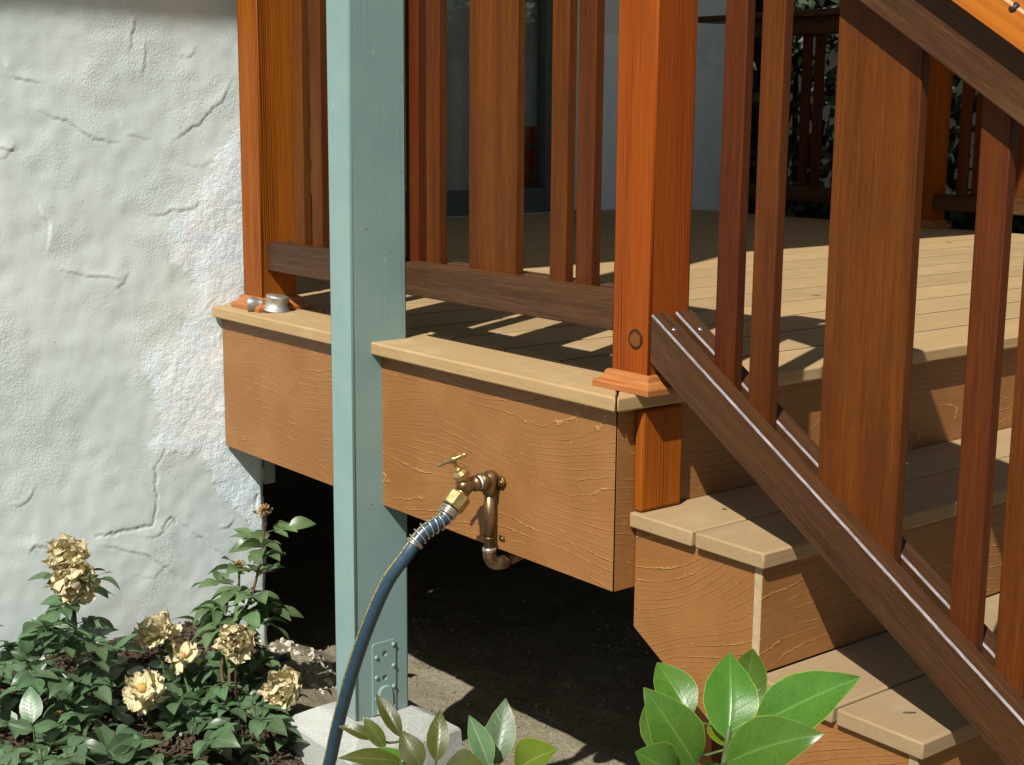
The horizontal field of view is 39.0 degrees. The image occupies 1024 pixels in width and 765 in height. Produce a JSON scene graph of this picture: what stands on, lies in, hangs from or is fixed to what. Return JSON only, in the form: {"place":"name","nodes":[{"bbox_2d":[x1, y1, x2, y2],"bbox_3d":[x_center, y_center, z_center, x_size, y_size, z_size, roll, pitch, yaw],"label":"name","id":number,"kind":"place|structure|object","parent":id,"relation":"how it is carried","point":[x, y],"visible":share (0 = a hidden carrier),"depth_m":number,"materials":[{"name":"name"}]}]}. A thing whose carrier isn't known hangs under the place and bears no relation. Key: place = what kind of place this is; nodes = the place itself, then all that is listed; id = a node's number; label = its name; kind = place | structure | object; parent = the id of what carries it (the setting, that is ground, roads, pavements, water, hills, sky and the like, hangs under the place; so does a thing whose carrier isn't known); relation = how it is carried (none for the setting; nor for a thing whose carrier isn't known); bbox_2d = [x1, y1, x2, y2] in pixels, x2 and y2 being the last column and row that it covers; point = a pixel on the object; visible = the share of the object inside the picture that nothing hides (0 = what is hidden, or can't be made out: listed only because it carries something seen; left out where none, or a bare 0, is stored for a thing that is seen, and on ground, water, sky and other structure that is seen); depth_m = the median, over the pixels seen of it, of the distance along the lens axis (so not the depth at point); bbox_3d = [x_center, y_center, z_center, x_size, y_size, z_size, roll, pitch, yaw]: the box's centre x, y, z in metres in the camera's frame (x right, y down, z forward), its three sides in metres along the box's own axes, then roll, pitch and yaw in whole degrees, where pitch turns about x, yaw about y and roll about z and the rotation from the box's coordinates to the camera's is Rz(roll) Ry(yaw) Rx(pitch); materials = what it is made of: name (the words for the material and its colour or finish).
{"place":"outdoors","nodes":[
{"label":"outdoors","id":0,"kind":"place"},
{"bbox_2d":[0,464,888,764],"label":"ground","id":1,"kind":"structure","parent":0,"point":[450,574],"depth_m":3.83,"materials":[{"name":"soil"}]},
{"bbox_2d":[0,617,305,764],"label":"mulch","id":2,"kind":"object","parent":1,"relation":"on","point":[164,746],"visible":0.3,"depth_m":2.98,"materials":[{"name":"brown wood"}]},
{"bbox_2d":[0,532,146,759],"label":"rose bush","id":3,"kind":"object","parent":2,"relation":"on","point":[74,581],"visible":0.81,"depth_m":2.89,"materials":[{"name":"green plant"}]},
{"bbox_2d":[0,686,163,764],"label":"rose bush","id":4,"kind":"object","parent":2,"relation":"on","point":[122,748],"visible":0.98,"depth_m":2.72,"materials":[{"name":"green plant"}]},
{"bbox_2d":[71,610,301,764],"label":"rose bush","id":5,"kind":"object","parent":2,"relation":"on","point":[177,704],"visible":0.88,"depth_m":2.96,"materials":[{"name":"green plant"}]},
{"bbox_2d":[158,503,314,764],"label":"rose bush","id":6,"kind":"object","parent":2,"relation":"on","point":[230,640],"visible":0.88,"depth_m":3.07,"materials":[{"name":"green plant"}]},
{"bbox_2d":[267,651,290,662],"bbox_3d":[-0.620,0.658,3.286,0.257,0.050,0.048,-8,13,-38],"label":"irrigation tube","id":7,"kind":"object","parent":1,"relation":"on","point":[286,656],"visible":0.29,"depth_m":3.34,"materials":[{"name":"black plastic"}]},
{"bbox_2d":[257,637,335,694],"bbox_3d":[-0.452,0.664,3.388,0.207,0.112,0.462,-8,13,-38],"label":"rubble","id":8,"kind":"object","parent":1,"relation":"on","point":[311,653],"visible":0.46,"depth_m":3.44,"materials":[{"name":"grey stone"}]},
{"bbox_2d":[0,0,725,655],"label":"house","id":9,"kind":"structure","parent":1,"relation":"on","point":[120,224],"depth_m":3.19,"materials":[{"name":"paint"}]},
{"bbox_2d":[311,0,579,223],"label":"sliding door","id":10,"kind":"structure","parent":9,"relation":"in","point":[539,13],"depth_m":6.53,"materials":[{"name":"glass"}]},
{"bbox_2d":[284,700,462,764],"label":"concrete pier","id":11,"kind":"structure","parent":1,"relation":"on","point":[312,726],"depth_m":2.93,"materials":[{"name":"grey concrete"}]},
{"bbox_2d":[326,0,407,720],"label":"porch post","id":12,"kind":"object","parent":11,"relation":"on","point":[366,95],"visible":0.9,"depth_m":2.79,"materials":[{"name":"teal paint"}]},
{"bbox_2d":[339,694,558,764],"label":"citrus sapling","id":13,"kind":"object","parent":1,"relation":"on","point":[493,741],"visible":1,"depth_m":1.50,"materials":[{"name":"green plant"}]},
{"bbox_2d":[212,209,1023,764],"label":"deck","id":14,"kind":"structure","parent":1,"relation":"on","point":[532,415],"depth_m":2.79,"materials":[{"name":"brown wood"}]},
{"bbox_2d":[247,294,289,312],"bbox_3d":[-0.540,-0.175,3.219,0.096,0.044,0.069,0,10,-5],"label":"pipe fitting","id":15,"kind":"object","parent":14,"relation":"on","point":[276,303],"visible":0.99,"depth_m":3.20,"materials":[{"name":"metal"}]},
{"bbox_2d":[231,0,309,312],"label":"newel post","id":16,"kind":"object","parent":14,"relation":"on","point":[265,94],"visible":0.77,"depth_m":3.18,"materials":[{"name":"brown wood"}]},
{"bbox_2d":[267,0,613,330],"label":"deck railing","id":17,"kind":"object","parent":14,"relation":"on","point":[492,274],"visible":0.73,"depth_m":2.60,"materials":[{"name":"brown wood"}]},
{"bbox_2d":[438,452,523,569],"bbox_3d":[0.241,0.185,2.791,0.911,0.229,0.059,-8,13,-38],"label":"garden tap","id":18,"kind":"object","parent":14,"relation":"attached to","point":[488,483],"visible":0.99,"depth_m":2.56,"materials":[{"name":"gold metal"}]},
{"bbox_2d":[322,488,469,764],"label":"garden hose","id":19,"kind":"object","parent":18,"relation":"hanging from","point":[456,502],"visible":1,"depth_m":2.51,"materials":[{"name":"blue rubber"}]},
{"bbox_2d":[920,56,952,228],"bbox_3d":[1.693,-1.137,5.811,0.143,1.022,0.146,-8,13,-38],"label":"newel post","id":20,"kind":"object","parent":14,"relation":"on","point":[937,126],"visible":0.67,"depth_m":5.80,"materials":[{"name":"brown wood"}]},
{"bbox_2d":[698,7,1023,215],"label":"railing","id":21,"kind":"object","parent":20,"relation":"attached to","point":[808,24],"visible":0.28,"depth_m":6.22,"materials":[{"name":"brown wood"}]},
{"bbox_2d":[635,649,860,764],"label":"citrus sapling","id":22,"kind":"object","parent":1,"relation":"on","point":[792,711],"visible":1,"depth_m":1.30,"materials":[{"name":"green plant"}]},
{"bbox_2d":[630,428,1010,764],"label":"staircase","id":23,"kind":"structure","parent":1,"relation":"on","point":[748,568],"depth_m":2.25,"materials":[{"name":"brown wood"}]},
{"bbox_2d":[592,0,697,511],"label":"newel post","id":24,"kind":"object","parent":23,"relation":"on","point":[656,105],"visible":0.93,"depth_m":2.27,"materials":[{"name":"brown wood"}]},
{"bbox_2d":[650,0,1023,764],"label":"stair railing","id":25,"kind":"object","parent":24,"relation":"attached to","point":[836,494],"visible":1,"depth_m":1.97,"materials":[{"name":"brown wood"}]},
{"bbox_2d":[748,0,1023,233],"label":"hedge","id":26,"kind":"object","parent":1,"relation":"on","point":[954,219],"visible":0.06,"depth_m":7.55,"materials":[{"name":"green plant"}]},
{"bbox_2d":[282,590,655,764],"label":"gravel","id":27,"kind":"structure","parent":0,"point":[529,652],"depth_m":3.67,"materials":[{"name":"gravel"}]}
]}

